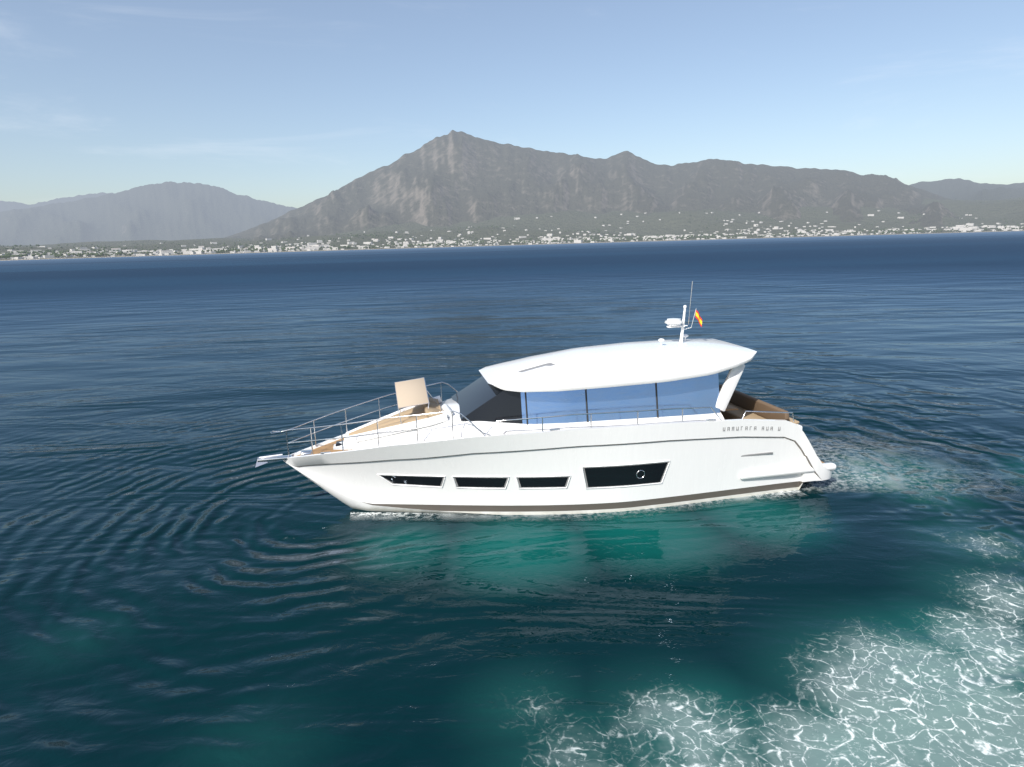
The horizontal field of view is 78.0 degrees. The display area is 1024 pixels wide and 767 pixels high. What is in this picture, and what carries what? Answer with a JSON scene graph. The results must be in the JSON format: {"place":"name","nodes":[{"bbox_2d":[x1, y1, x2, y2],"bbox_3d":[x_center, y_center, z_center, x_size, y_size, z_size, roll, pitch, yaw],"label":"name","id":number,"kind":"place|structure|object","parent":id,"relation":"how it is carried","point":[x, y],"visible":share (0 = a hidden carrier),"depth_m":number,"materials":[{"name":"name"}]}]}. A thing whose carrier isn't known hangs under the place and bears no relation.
{"place":"outdoors","nodes":[
{"label":"outdoors","id":0,"kind":"place"},
{"bbox_2d":[0,192,111,211],"bbox_3d":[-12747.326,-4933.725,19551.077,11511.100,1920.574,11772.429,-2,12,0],"label":"mountain","id":1,"kind":"structure","parent":0,"point":[6,206],"depth_m":18726.68,"materials":[{"name":"grey stone"}]},
{"bbox_2d":[0,181,296,245],"bbox_3d":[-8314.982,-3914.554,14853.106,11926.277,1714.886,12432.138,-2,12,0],"label":"mountain","id":2,"kind":"structure","parent":0,"point":[170,210],"depth_m":13104.39,"materials":[{"name":"grey stone"}]},
{"bbox_2d":[0,231,1023,766],"bbox_3d":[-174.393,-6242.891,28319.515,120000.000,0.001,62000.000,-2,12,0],"label":"sea","id":3,"kind":"structure","parent":0,"point":[184,581],"depth_m":15.05,"materials":[{"name":"liquid"}]},
{"bbox_2d":[283,419,831,514],"bbox_3d":[1.300,2.189,17.923,14.760,3.147,4.500,-4,13,-10],"label":"yacht hull","id":4,"kind":"object","parent":3,"relation":"on","point":[708,462],"visible":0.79,"depth_m":16.29,"materials":[{"name":"white plastic"}]},
{"bbox_2d":[255,377,715,466],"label":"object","id":5,"kind":"object","parent":4,"relation":"on","point":[412,397],"visible":0.81,"depth_m":16.45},
{"bbox_2d":[377,460,669,488],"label":"hull windows","id":6,"kind":"structure","parent":4,"relation":"in","point":[623,475],"depth_m":16.10,"materials":[{"name":"black glass"}]},
{"bbox_2d":[333,398,723,449],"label":"yacht deck","id":7,"kind":"structure","parent":4,"relation":"on","point":[441,431],"depth_m":15.96,"materials":[{"name":"white plastic"}]},
{"bbox_2d":[451,373,719,424],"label":"cabin windows","id":8,"kind":"structure","parent":7,"relation":"on","point":[480,399],"depth_m":16.24,"materials":[{"name":"blue glass"}]},
{"bbox_2d":[479,339,756,391],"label":"yacht roof","id":9,"kind":"structure","parent":8,"relation":"on","point":[620,364],"depth_m":16.33,"materials":[{"name":"white plastic"}]},
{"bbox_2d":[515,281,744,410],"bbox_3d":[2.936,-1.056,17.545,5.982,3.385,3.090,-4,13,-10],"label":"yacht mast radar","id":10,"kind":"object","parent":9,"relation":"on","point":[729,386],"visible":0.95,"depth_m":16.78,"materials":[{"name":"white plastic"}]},
{"bbox_2d":[270,382,793,455],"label":"yacht pulpit rails","id":11,"kind":"object","parent":4,"relation":"attached to","point":[377,432],"visible":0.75,"depth_m":15.82,"materials":[{"name":"silver metal"}]},
{"bbox_2d":[723,426,778,430],"bbox_3d":[5.851,0.743,18.503,1.693,0.242,4.326,-4,13,-10],"label":"boat name lettering","id":12,"kind":"object","parent":4,"relation":"attached to","point":[746,428],"visible":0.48,"depth_m":16.41},
{"bbox_2d":[719,384,798,423],"bbox_3d":[6.407,0.739,18.621,2.310,1.850,3.756,-4,13,-10],"label":"cockpit seating","id":13,"kind":"object","parent":4,"relation":"in","point":[739,404],"visible":0.12,"depth_m":18.42,"materials":[{"name":"brown leather"}]},
{"bbox_2d":[739,424,835,479],"bbox_3d":[7.099,1.439,18.898,2.925,1.316,4.068,-4,13,-10],"label":"yacht transom and quarter mouldings","id":14,"kind":"object","parent":4,"relation":"attached to","point":[830,466],"visible":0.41,"depth_m":17.03,"materials":[{"name":"white plastic"}]},
{"bbox_2d":[350,490,801,515],"bbox_3d":[5.552,3.019,17.420,19.600,0.001,7.867,-4,13,-10],"label":"water foam","id":15,"kind":"object","parent":3,"relation":"on","point":[419,513],"visible":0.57,"depth_m":16.74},
{"bbox_2d":[0,196,1023,260],"bbox_3d":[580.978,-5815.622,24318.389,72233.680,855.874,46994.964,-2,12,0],"label":"coast land","id":16,"kind":"structure","parent":0,"point":[677,222],"depth_m":4812.36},
{"bbox_2d":[0,210,1023,258],"bbox_3d":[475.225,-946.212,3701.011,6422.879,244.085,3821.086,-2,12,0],"label":"town buildings","id":17,"kind":"structure","parent":16,"relation":"on","point":[961,228],"depth_m":3537.82,"materials":[{"name":"grey"}]},
{"bbox_2d":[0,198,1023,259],"bbox_3d":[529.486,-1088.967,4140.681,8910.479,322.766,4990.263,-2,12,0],"label":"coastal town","id":18,"kind":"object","parent":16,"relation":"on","point":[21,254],"visible":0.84,"depth_m":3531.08,"materials":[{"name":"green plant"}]},
{"bbox_2d":[0,0,1023,207],"label":"sky","id":19,"kind":"structure","parent":0,"point":[289,103],"materials":[{"name":"blue"}]},
{"bbox_2d":[224,130,959,240],"bbox_3d":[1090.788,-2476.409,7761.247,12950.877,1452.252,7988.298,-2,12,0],"label":"mountain","id":20,"kind":"structure","parent":0,"point":[452,177],"depth_m":6557.51,"materials":[{"name":"grey stone"}]},
{"bbox_2d":[910,178,1023,199],"bbox_3d":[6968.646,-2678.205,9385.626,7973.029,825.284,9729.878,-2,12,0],"label":"mountain","id":21,"kind":"structure","parent":0,"point":[958,189],"depth_m":8714.01,"materials":[{"name":"grey stone"}]}
]}

